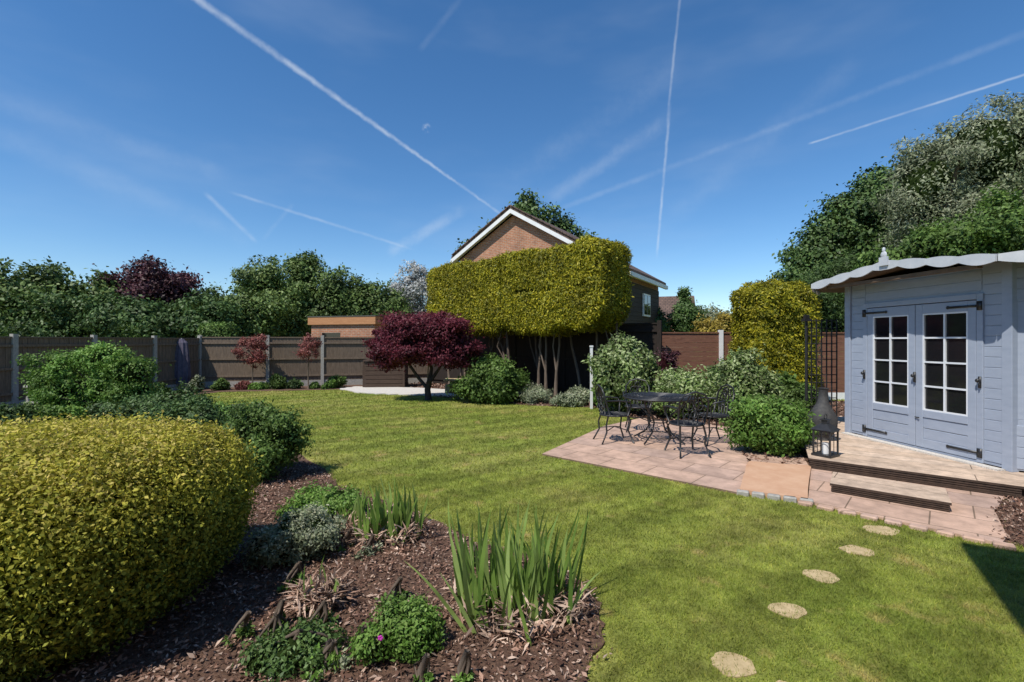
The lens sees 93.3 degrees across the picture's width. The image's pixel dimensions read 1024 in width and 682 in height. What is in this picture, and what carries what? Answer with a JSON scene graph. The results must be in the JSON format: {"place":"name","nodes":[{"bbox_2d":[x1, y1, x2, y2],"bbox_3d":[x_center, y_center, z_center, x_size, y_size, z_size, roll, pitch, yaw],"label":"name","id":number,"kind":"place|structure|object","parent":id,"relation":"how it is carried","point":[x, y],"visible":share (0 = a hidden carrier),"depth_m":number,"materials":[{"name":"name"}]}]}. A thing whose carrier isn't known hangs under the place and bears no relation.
{"place":"outdoors","nodes":[
{"label":"outdoors","id":0,"kind":"place"},
{"bbox_2d":[340,386,463,396],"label":"patio","id":1,"kind":"structure","parent":0,"point":[414,391],"depth_m":15.82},
{"bbox_2d":[363,359,407,386],"bbox_3d":[-4.511,1.165,17.378,1.526,0.990,1.043,0,0,-6],"label":"compost bin","id":2,"kind":"object","parent":1,"relation":"on","point":[372,377],"visible":0.68,"depth_m":16.95,"materials":[{"name":"brown wood"}]},
{"bbox_2d":[0,0,1023,312],"label":"sky","id":3,"kind":"structure","parent":0,"point":[204,136],"materials":[{"name":"blue"}]},
{"bbox_2d":[460,215,657,322],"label":"brick walls","id":4,"kind":"structure","parent":0,"point":[513,233],"depth_m":21.64,"materials":[{"name":"orange brick"}]},
{"bbox_2d":[451,206,665,284],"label":"roof","id":5,"kind":"structure","parent":4,"relation":"on","point":[639,271],"depth_m":21.99,"materials":[{"name":"tile"}]},
{"bbox_2d":[451,205,575,255],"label":"verge tiles","id":6,"kind":"object","parent":5,"relation":"attached to","point":[496,217],"visible":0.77,"depth_m":21.55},
{"bbox_2d":[450,209,667,289],"bbox_3d":[2.347,-4.181,23.434,8.780,3.317,6.130,0,0,31],"label":"bargeboard","id":7,"kind":"object","parent":4,"relation":"attached to","point":[486,232],"visible":0.66,"depth_m":21.47,"materials":[{"name":"white paint"}]},
{"bbox_2d":[625,282,658,324],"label":"clad wall","id":8,"kind":"structure","parent":4,"relation":"attached to","point":[635,314],"depth_m":21.01,"materials":[{"name":"grey wood"}]},
{"bbox_2d":[642,293,650,316],"bbox_3d":[6.048,-1.600,21.695,0.075,1.000,1.100,0,0,31],"label":"window","id":9,"kind":"structure","parent":8,"relation":"attached to","point":[646,305],"depth_m":21.53,"materials":[{"name":"white paint"}]},
{"bbox_2d":[196,389,1023,681],"bbox_3d":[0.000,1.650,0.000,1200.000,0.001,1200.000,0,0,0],"label":"ground","id":10,"kind":"structure","parent":0,"point":[676,666],"depth_m":3.68,"materials":[{"name":"green plant"}]},
{"bbox_2d":[0,397,39,426],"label":"dark shrub","id":11,"kind":"object","parent":10,"relation":"on","point":[6,410],"visible":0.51,"depth_m":8.24,"materials":[{"name":"green plant"}]},
{"bbox_2d":[0,255,138,335],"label":"green tree","id":12,"kind":"object","parent":10,"relation":"on","point":[21,285],"visible":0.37,"depth_m":19.56,"materials":[{"name":"green plant"}]},
{"bbox_2d":[10,339,171,406],"bbox_3d":[-8.002,0.831,9.277,2.645,1.742,1.473,0,0,0],"label":"garden shrub","id":13,"kind":"object","parent":10,"relation":"on","point":[118,375],"visible":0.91,"depth_m":9.03,"materials":[{"name":"green plant"}]},
{"bbox_2d":[97,321,150,338],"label":"clipped hedge","id":14,"kind":"object","parent":10,"relation":"on","point":[127,334],"visible":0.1,"depth_m":18.55,"materials":[{"name":"green plant"}]},
{"bbox_2d":[0,280,257,338],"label":"hedge","id":15,"kind":"object","parent":10,"relation":"on","point":[181,320],"visible":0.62,"depth_m":18.79,"materials":[{"name":"green plant"}]},
{"bbox_2d":[83,250,217,308],"bbox_3d":[-16.456,-1.267,22.108,5.249,5.946,3.883,0,0,14],"label":"purple plum tree","id":16,"kind":"object","parent":10,"relation":"on","point":[168,287],"visible":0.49,"depth_m":21.22,"materials":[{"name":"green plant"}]},
{"bbox_2d":[196,321,241,336],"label":"clipped hedge","id":17,"kind":"object","parent":10,"relation":"on","point":[219,329],"visible":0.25,"depth_m":18.62,"materials":[{"name":"green plant"}]},
{"bbox_2d":[80,385,362,405],"bbox_3d":[-9.646,1.656,12.886,8.789,0.028,11.828,0,0,0],"label":"mulch bed","id":18,"kind":"object","parent":10,"relation":"on","point":[232,389],"visible":0.2,"depth_m":16.36,"materials":[{"name":"soil"}]},
{"bbox_2d":[0,334,200,407],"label":"wooden fence","id":19,"kind":"object","parent":18,"relation":"on","point":[14,346],"visible":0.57,"depth_m":12.82,"materials":[{"name":"wood"}]},
{"bbox_2d":[175,338,190,388],"bbox_3d":[-10.993,0.775,16.095,0.519,1.750,0.371,0,0,0],"label":"closed garden parasol","id":20,"kind":"object","parent":18,"relation":"on","point":[182,365],"visible":0.94,"depth_m":15.98,"materials":[{"name":"fabric"}]},
{"bbox_2d":[187,374,205,391],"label":"border plant","id":21,"kind":"object","parent":18,"relation":"on","point":[197,382],"visible":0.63,"depth_m":15.42,"materials":[{"name":"green plant"}]},
{"bbox_2d":[208,377,231,390],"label":"border plant","id":22,"kind":"object","parent":18,"relation":"on","point":[222,384],"visible":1,"depth_m":16.06,"materials":[{"name":"green plant"}]},
{"bbox_2d":[231,333,269,382],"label":"red acer tree","id":23,"kind":"object","parent":18,"relation":"on","point":[257,355],"visible":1,"depth_m":16.42,"materials":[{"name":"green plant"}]},
{"bbox_2d":[267,373,286,388],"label":"border plant","id":24,"kind":"object","parent":18,"relation":"on","point":[276,381],"visible":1,"depth_m":16.45,"materials":[{"name":"green plant"}]},
{"bbox_2d":[292,333,322,388],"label":"red acer tree","id":25,"kind":"object","parent":18,"relation":"on","point":[313,345],"visible":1,"depth_m":16.36,"materials":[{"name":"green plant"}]},
{"bbox_2d":[198,335,429,387],"bbox_3d":[-7.016,0.720,17.802,8.192,1.860,0.334,0,0,-13],"label":"wooden fence","id":26,"kind":"object","parent":18,"relation":"on","point":[343,356],"visible":0.46,"depth_m":17.49,"materials":[{"name":"wood"}]},
{"bbox_2d":[183,282,301,336],"bbox_3d":[-12.800,-0.540,22.286,6.110,4.498,4.648,0,0,0],"label":"green tree","id":27,"kind":"object","parent":10,"relation":"on","point":[260,309],"visible":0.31,"depth_m":21.92,"materials":[{"name":"green plant"}]},
{"bbox_2d":[0,453,612,681],"bbox_3d":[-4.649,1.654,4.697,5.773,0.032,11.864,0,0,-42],"label":"mulch bed","id":28,"kind":"object","parent":10,"relation":"on","point":[443,666],"visible":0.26,"depth_m":2.73,"materials":[{"name":"brown wood"}]},
{"bbox_2d":[29,400,98,423],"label":"border plant","id":29,"kind":"object","parent":28,"relation":"on","point":[52,411],"visible":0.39,"depth_m":8.65,"materials":[{"name":"green plant"}]},
{"bbox_2d":[84,393,144,420],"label":"dark shrub","id":30,"kind":"object","parent":28,"relation":"on","point":[95,406],"visible":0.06,"depth_m":8.31,"materials":[{"name":"green plant"}]},
{"bbox_2d":[0,408,266,681],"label":"golden privet bush","id":31,"kind":"object","parent":28,"relation":"on","point":[105,540],"visible":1,"depth_m":2.47,"materials":[{"name":"yellow plant"}]},
{"bbox_2d":[90,377,226,440],"bbox_3d":[-5.940,1.177,8.244,1.880,1.051,1.645,0,0,-12],"label":"dark shrub","id":32,"kind":"object","parent":28,"relation":"on","point":[185,394],"visible":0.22,"depth_m":7.91,"materials":[{"name":"green plant"}]},
{"bbox_2d":[130,388,230,426],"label":"dark shrub","id":33,"kind":"object","parent":28,"relation":"on","point":[202,408],"visible":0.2,"depth_m":6.24,"materials":[{"name":"green plant"}]},
{"bbox_2d":[221,610,255,648],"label":"bedding plant","id":34,"kind":"object","parent":28,"relation":"on","point":[244,628],"visible":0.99,"depth_m":2.65,"materials":[{"name":"green plant"}]},
{"bbox_2d":[213,397,272,422],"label":"green shrub","id":35,"kind":"object","parent":28,"relation":"on","point":[223,410],"visible":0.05,"depth_m":7.87,"materials":[{"name":"green plant"}]},
{"bbox_2d":[216,398,318,482],"bbox_3d":[-3.088,1.194,5.795,1.271,1.016,1.170,0,0,25],"label":"green shrub","id":36,"kind":"object","parent":28,"relation":"on","point":[272,436],"visible":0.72,"depth_m":5.67,"materials":[{"name":"green plant"}]},
{"bbox_2d":[245,613,289,648],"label":"bedding plant","id":37,"kind":"object","parent":28,"relation":"on","point":[273,624],"visible":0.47,"depth_m":2.63,"materials":[{"name":"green plant"}]},
{"bbox_2d":[276,563,306,592],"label":"bedding plant","id":38,"kind":"object","parent":28,"relation":"on","point":[298,575],"visible":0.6,"depth_m":3.22,"materials":[{"name":"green plant"}]},
{"bbox_2d":[237,501,347,570],"bbox_3d":[-1.648,1.478,3.669,0.762,0.449,0.709,0,0,0],"label":"variegated groundcover","id":39,"kind":"object","parent":28,"relation":"on","point":[309,533],"visible":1,"depth_m":3.55,"materials":[{"name":"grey plant"}]},
{"bbox_2d":[232,609,352,681],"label":"green groundcover","id":40,"kind":"object","parent":28,"relation":"on","point":[282,653],"visible":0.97,"depth_m":2.41,"materials":[{"name":"green plant"}]},
{"bbox_2d":[279,557,359,617],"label":"clump","id":41,"kind":"object","parent":28,"relation":"on","point":[313,592],"visible":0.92,"depth_m":2.95,"materials":[{"name":"brown plant"}]},
{"bbox_2d":[272,473,367,523],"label":"green groundcover","id":42,"kind":"object","parent":28,"relation":"on","point":[310,495],"visible":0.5,"depth_m":4.31,"materials":[{"name":"green plant"}]},
{"bbox_2d":[300,638,344,681],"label":"bedding plant","id":43,"kind":"object","parent":28,"relation":"on","point":[335,658],"visible":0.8,"depth_m":2.38,"materials":[{"name":"green plant"}]},
{"bbox_2d":[306,600,338,627],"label":"bedding plant","id":44,"kind":"object","parent":28,"relation":"on","point":[321,611],"visible":0.52,"depth_m":2.76,"materials":[{"name":"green plant"}]},
{"bbox_2d":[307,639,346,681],"bbox_3d":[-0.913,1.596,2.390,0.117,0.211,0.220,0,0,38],"label":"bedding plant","id":45,"kind":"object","parent":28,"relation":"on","point":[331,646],"visible":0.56,"depth_m":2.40,"materials":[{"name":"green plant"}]},
{"bbox_2d":[321,494,370,536],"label":"iris plant","id":46,"kind":"object","parent":28,"relation":"on","point":[355,512],"visible":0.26,"depth_m":4.09,"materials":[{"name":"green plant"}]},
{"bbox_2d":[331,625,366,671],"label":"bedding plant","id":47,"kind":"object","parent":28,"relation":"on","point":[343,658],"visible":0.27,"depth_m":2.42,"materials":[{"name":"grey plant"}]},
{"bbox_2d":[350,534,382,560],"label":"bedding plant","id":48,"kind":"object","parent":28,"relation":"on","point":[367,550],"visible":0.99,"depth_m":3.69,"materials":[{"name":"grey plant"}]},
{"bbox_2d":[343,475,438,549],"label":"iris plant","id":49,"kind":"object","parent":28,"relation":"on","point":[393,525],"visible":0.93,"depth_m":3.94,"materials":[{"name":"green plant"}]},
{"bbox_2d":[380,576,408,605],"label":"bedding plant","id":50,"kind":"object","parent":28,"relation":"on","point":[397,588],"visible":0.69,"depth_m":3.04,"materials":[{"name":"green plant"}]},
{"bbox_2d":[346,584,448,667],"bbox_3d":[-0.611,1.530,2.594,0.528,0.344,0.437,0,0,-17],"label":"geranium plant","id":51,"kind":"object","parent":28,"relation":"on","point":[410,630],"visible":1,"depth_m":2.50,"materials":[{"name":"green plant"}]},
{"bbox_2d":[413,653,436,681],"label":"bedding plant","id":52,"kind":"object","parent":28,"relation":"on","point":[422,673],"visible":1,"depth_m":2.29,"materials":[{"name":"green plant"}]},
{"bbox_2d":[451,649,473,681],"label":"bedding plant","id":53,"kind":"object","parent":28,"relation":"on","point":[464,673],"visible":1,"depth_m":2.32,"materials":[{"name":"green plant"}]},
{"bbox_2d":[406,497,602,654],"bbox_3d":[0.004,1.367,2.950,1.095,0.776,0.859,0,0,13],"label":"iris plant","id":54,"kind":"object","parent":28,"relation":"on","point":[535,589],"visible":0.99,"depth_m":2.84,"materials":[{"name":"green plant"}]},
{"bbox_2d":[225,249,416,336],"bbox_3d":[-9.449,-1.521,24.642,9.841,6.484,5.126,0,0,0],"label":"green tree","id":55,"kind":"object","parent":10,"relation":"on","point":[334,294],"visible":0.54,"depth_m":23.75,"materials":[{"name":"green plant"}]},
{"bbox_2d":[307,315,386,336],"bbox_3d":[-6.785,0.295,21.942,3.340,2.710,3.240,0,0,16],"label":"garden room","id":56,"kind":"object","parent":10,"relation":"on","point":[347,326],"visible":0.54,"depth_m":20.44,"materials":[{"name":"brown wood"}]},
{"bbox_2d":[385,260,429,315],"bbox_3d":[-5.072,-1.408,27.147,4.599,6.224,2.950,0,0,0],"label":"blossom tree","id":57,"kind":"object","parent":10,"relation":"on","point":[415,289],"visible":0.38,"depth_m":26.49,"materials":[{"name":"white plant"}]},
{"bbox_2d":[361,309,504,399],"bbox_3d":[-2.168,0.398,13.553,3.994,2.621,2.486,0,0,0],"label":"japanese maple tree","id":58,"kind":"object","parent":10,"relation":"on","point":[439,339],"visible":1,"depth_m":12.88,"materials":[{"name":"purple plant"}]},
{"bbox_2d":[455,188,598,250],"bbox_3d":[0.999,-4.892,36.743,11.924,13.242,6.569,0,0,0],"label":"oak tree","id":59,"kind":"object","parent":10,"relation":"on","point":[528,205],"visible":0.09,"depth_m":36.05,"materials":[{"name":"green plant"}]},
{"bbox_2d":[425,234,633,395],"bbox_3d":[0.074,-0.500,14.365,7.268,4.416,1.930,0,0,43],"label":"tall conifer hedge","id":60,"kind":"object","parent":10,"relation":"on","point":[581,285],"visible":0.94,"depth_m":12.88,"materials":[{"name":"yellow plant"}]},
{"bbox_2d":[407,382,844,466],"bbox_3d":[2.301,1.656,14.527,9.040,0.028,16.613,0,0,-40],"label":"mulch bed","id":61,"kind":"object","parent":10,"relation":"on","point":[664,416],"visible":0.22,"depth_m":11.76,"materials":[{"name":"brown wood"}]},
{"bbox_2d":[446,349,530,404],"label":"rhododendron shrub","id":62,"kind":"object","parent":61,"relation":"on","point":[490,378],"visible":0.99,"depth_m":12.65,"materials":[{"name":"green plant"}]},
{"bbox_2d":[515,381,552,404],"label":"lavender plant","id":63,"kind":"object","parent":61,"relation":"on","point":[531,395],"visible":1,"depth_m":12.69,"materials":[{"name":"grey plant"}]},
{"bbox_2d":[432,320,661,393],"bbox_3d":[0.344,0.545,15.992,9.447,2.210,0.296,0,0,39],"label":"dark fence","id":64,"kind":"object","parent":61,"relation":"on","point":[649,335],"visible":0.17,"depth_m":14.85,"materials":[{"name":"black wood"}]},
{"bbox_2d":[548,384,589,406],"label":"hebe shrub","id":65,"kind":"object","parent":61,"relation":"on","point":[577,396],"visible":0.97,"depth_m":12.14,"materials":[{"name":"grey plant"}]},
{"bbox_2d":[581,330,669,413],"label":"variegated shrub","id":66,"kind":"object","parent":61,"relation":"on","point":[617,367],"visible":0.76,"depth_m":10.70,"materials":[{"name":"green plant"}]},
{"bbox_2d":[652,347,680,388],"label":"red shrub","id":67,"kind":"object","parent":61,"relation":"on","point":[672,357],"visible":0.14,"depth_m":12.15,"materials":[{"name":"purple plant"}]},
{"bbox_2d":[650,363,719,419],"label":"variegated shrub","id":68,"kind":"object","parent":61,"relation":"on","point":[679,381],"visible":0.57,"depth_m":10.10,"materials":[{"name":"green plant"}]},
{"bbox_2d":[705,344,788,423],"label":"viburnum shrub","id":69,"kind":"object","parent":61,"relation":"on","point":[744,376],"visible":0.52,"depth_m":9.66,"materials":[{"name":"green plant"}]},
{"bbox_2d":[718,391,826,457],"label":"viburnum shrub","id":70,"kind":"object","parent":61,"relation":"on","point":[772,426],"visible":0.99,"depth_m":6.85,"materials":[{"name":"green plant"}]},
{"bbox_2d":[727,276,823,391],"bbox_3d":[6.826,0.034,12.587,1.991,3.394,1.836,0,0,-6],"label":"foliage","id":71,"kind":"object","parent":61,"relation":"on","point":[740,295],"visible":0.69,"depth_m":11.93,"materials":[{"name":"green plant"}]},
{"bbox_2d":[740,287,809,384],"bbox_3d":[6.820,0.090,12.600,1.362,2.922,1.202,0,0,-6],"label":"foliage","id":72,"kind":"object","parent":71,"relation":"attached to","point":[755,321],"visible":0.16,"depth_m":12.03,"materials":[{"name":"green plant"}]},
{"bbox_2d":[778,370,818,410],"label":"green shrub","id":73,"kind":"object","parent":61,"relation":"on","point":[794,387],"visible":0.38,"depth_m":10.47,"materials":[{"name":"green plant"}]},
{"bbox_2d":[654,297,708,333],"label":"green tree","id":74,"kind":"object","parent":10,"relation":"on","point":[683,318],"visible":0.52,"depth_m":23.49,"materials":[{"name":"green plant"}]},
{"bbox_2d":[671,286,696,310],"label":"conifer tree","id":75,"kind":"object","parent":10,"relation":"on","point":[683,293],"visible":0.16,"depth_m":30.82,"materials":[{"name":"green plant"}]},
{"bbox_2d":[689,310,733,333],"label":"amber shrub","id":76,"kind":"object","parent":10,"relation":"on","point":[723,321],"visible":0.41,"depth_m":15.84,"materials":[{"name":"yellow plant"}]},
{"bbox_2d":[711,651,756,677],"bbox_3d":[1.125,1.652,2.464,0.216,0.016,0.196,0,0,0],"label":"stepping stone","id":77,"kind":"object","parent":10,"relation":"on","point":[742,667],"visible":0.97,"depth_m":2.46,"materials":[{"name":"beige stone"}]},
{"bbox_2d":[662,330,844,399],"bbox_3d":[7.700,0.670,13.575,7.512,1.960,0.162,0,0,-1],"label":"red brown fence","id":78,"kind":"object","parent":10,"relation":"on","point":[695,350],"visible":0.12,"depth_m":13.53,"materials":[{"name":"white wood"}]},
{"bbox_2d":[740,461,810,501],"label":"stone slab","id":79,"kind":"structure","parent":10,"relation":"on","point":[766,478],"depth_m":5.58,"materials":[{"name":"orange stone"}]},
{"bbox_2d":[768,603,806,618],"bbox_3d":[1.691,1.652,2.965,0.196,0.016,0.177,0,0,-30],"label":"stepping stone","id":80,"kind":"object","parent":10,"relation":"on","point":[786,607],"visible":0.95,"depth_m":2.95,"materials":[{"name":"beige stone"}]},
{"bbox_2d":[803,569,839,583],"bbox_3d":[2.165,1.652,3.381,0.221,0.016,0.193,0,0,0],"label":"stepping stone","id":81,"kind":"object","parent":10,"relation":"on","point":[825,575],"visible":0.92,"depth_m":3.39,"materials":[{"name":"beige stone"}]},
{"bbox_2d":[792,245,874,354],"bbox_3d":[9.495,-0.601,14.369,3.376,4.617,2.387,0,0,-10],"label":"pine tree","id":82,"kind":"object","parent":10,"relation":"on","point":[833,306],"visible":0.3,"depth_m":14.02,"materials":[{"name":"green plant"}]},
{"bbox_2d":[839,545,874,555],"bbox_3d":[2.716,1.652,3.792,0.222,0.016,0.198,0,0,-23],"label":"stepping stone","id":83,"kind":"object","parent":10,"relation":"on","point":[858,550],"visible":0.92,"depth_m":3.79,"materials":[{"name":"beige stone"}]},
{"bbox_2d":[737,489,1015,550],"bbox_3d":[3.251,1.631,4.570,2.093,0.062,0.242,0,0,42],"label":"stone edging","id":84,"kind":"object","parent":10,"relation":"on","point":[802,501],"visible":0.92,"depth_m":4.47,"materials":[{"name":"stone"}]},
{"bbox_2d":[862,525,899,535],"bbox_3d":[3.224,1.652,4.204,0.286,0.016,0.227,0,0,0],"label":"stepping stone","id":85,"kind":"object","parent":10,"relation":"on","point":[878,529],"visible":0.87,"depth_m":4.21,"materials":[{"name":"beige stone"}]},
{"bbox_2d":[766,119,1009,282],"bbox_3d":[18.705,-4.297,22.702,14.214,12.093,6.405,0,0,-7],"label":"oak tree","id":86,"kind":"object","parent":10,"relation":"on","point":[847,221],"visible":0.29,"depth_m":21.71,"materials":[{"name":"green plant"}]},
{"bbox_2d":[805,417,1023,498],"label":"timber deck","id":87,"kind":"structure","parent":10,"relation":"on","point":[860,452],"depth_m":5.92,"materials":[{"name":"beige wood"}]},
{"bbox_2d":[801,315,837,416],"bbox_3d":[5.581,0.537,8.750,0.621,2.025,0.120,0,0,0],"label":"black trellis","id":88,"kind":"object","parent":87,"relation":"on","point":[806,318],"visible":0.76,"depth_m":8.74,"materials":[{"name":"metal"}]},
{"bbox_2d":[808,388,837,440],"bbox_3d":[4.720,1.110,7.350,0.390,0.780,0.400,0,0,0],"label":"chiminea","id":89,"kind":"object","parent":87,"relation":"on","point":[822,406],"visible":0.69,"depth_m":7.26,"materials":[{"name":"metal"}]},
{"bbox_2d":[810,414,840,458],"bbox_3d":[4.100,1.224,6.320,0.260,0.552,0.260,0,0,-32],"label":"garden lantern","id":90,"kind":"object","parent":87,"relation":"on","point":[825,425],"visible":1,"depth_m":6.28,"materials":[{"name":"black metal"}]},
{"bbox_2d":[809,461,1021,499],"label":"deck edge grooves","id":91,"kind":"object","parent":87,"relation":"attached to","point":[921,480],"visible":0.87,"depth_m":5.47,"materials":[{"name":"brown wood"}]},
{"bbox_2d":[811,247,1023,471],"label":"summerhouse","id":92,"kind":"structure","parent":87,"relation":"on","point":[935,343],"depth_m":6.35,"materials":[{"name":"blue paint"}]},
{"bbox_2d":[867,300,976,458],"bbox_3d":[5.608,0.475,6.701,0.040,1.950,1.590,0,0,-6],"label":"double door","id":93,"kind":"structure","parent":92,"relation":"in","point":[915,432],"depth_m":6.62,"materials":[{"name":"blue paint"}]},
{"bbox_2d":[849,182,1023,268],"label":"green tree","id":94,"kind":"object","parent":10,"relation":"on","point":[997,226],"visible":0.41,"depth_m":12.84,"materials":[{"name":"green plant"}]},
{"bbox_2d":[864,89,1023,257],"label":"silver willow tree","id":95,"kind":"object","parent":10,"relation":"on","point":[961,169],"visible":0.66,"depth_m":16.54,"materials":[{"name":"green plant"}]},
{"bbox_2d":[996,498,1023,546],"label":"mulch bed","id":96,"kind":"object","parent":10,"relation":"on","point":[1012,536],"visible":0.39,"depth_m":4.39,"materials":[{"name":"brown wood"}]},
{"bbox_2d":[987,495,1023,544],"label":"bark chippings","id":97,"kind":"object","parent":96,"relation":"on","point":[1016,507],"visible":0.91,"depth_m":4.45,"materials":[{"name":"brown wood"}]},
{"bbox_2d":[542,418,807,493],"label":"patio","id":98,"kind":"structure","parent":0,"point":[723,468],"depth_m":6.87,"materials":[{"name":"stone"}]},
{"bbox_2d":[593,384,634,444],"bbox_3d":[1.645,1.164,7.848,0.556,0.939,0.568,0,0,-9],"label":"garden chair","id":99,"kind":"object","parent":98,"relation":"on","point":[603,412],"visible":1,"depth_m":7.76,"materials":[{"name":"black metal"}]},
{"bbox_2d":[622,378,651,432],"bbox_3d":[2.303,1.164,8.814,0.568,0.939,0.556,0,0,11],"label":"garden chair","id":100,"kind":"object","parent":98,"relation":"on","point":[634,405],"visible":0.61,"depth_m":8.97,"materials":[{"name":"black metal"}]},
{"bbox_2d":[622,392,696,444],"bbox_3d":[2.380,1.255,7.850,1.154,0.727,1.154,0,0,0],"label":"round garden table","id":101,"kind":"object","parent":98,"relation":"on","point":[647,397],"visible":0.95,"depth_m":7.73,"materials":[{"name":"black metal"}]},
{"bbox_2d":[663,391,711,458],"bbox_3d":[2.522,1.164,6.965,0.568,0.939,0.556,0,0,-6],"label":"garden chair","id":102,"kind":"object","parent":98,"relation":"on","point":[688,422],"visible":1,"depth_m":6.77,"materials":[{"name":"black metal"}]},
{"bbox_2d":[690,384,734,445],"bbox_3d":[3.234,1.164,7.753,0.556,0.939,0.568,0,0,-11],"label":"garden chair","id":103,"kind":"object","parent":98,"relation":"on","point":[713,414],"visible":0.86,"depth_m":7.77,"materials":[{"name":"black metal"}]},
{"bbox_2d":[659,296,694,331],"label":"distant house","id":104,"kind":"structure","parent":0,"point":[665,304],"depth_m":42.82,"materials":[{"name":"orange brick"}]},
{"bbox_2d":[808,468,1006,543],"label":"paved path","id":105,"kind":"structure","parent":0,"point":[969,512],"depth_m":4.66,"materials":[{"name":"stone"}]},
{"bbox_2d":[830,472,951,511],"bbox_3d":[3.957,1.580,5.112,1.018,0.100,0.577,0,0,41],"label":"wooden step","id":106,"kind":"object","parent":105,"relation":"on","point":[925,496],"visible":1,"depth_m":4.98,"materials":[{"name":"beige wood"}]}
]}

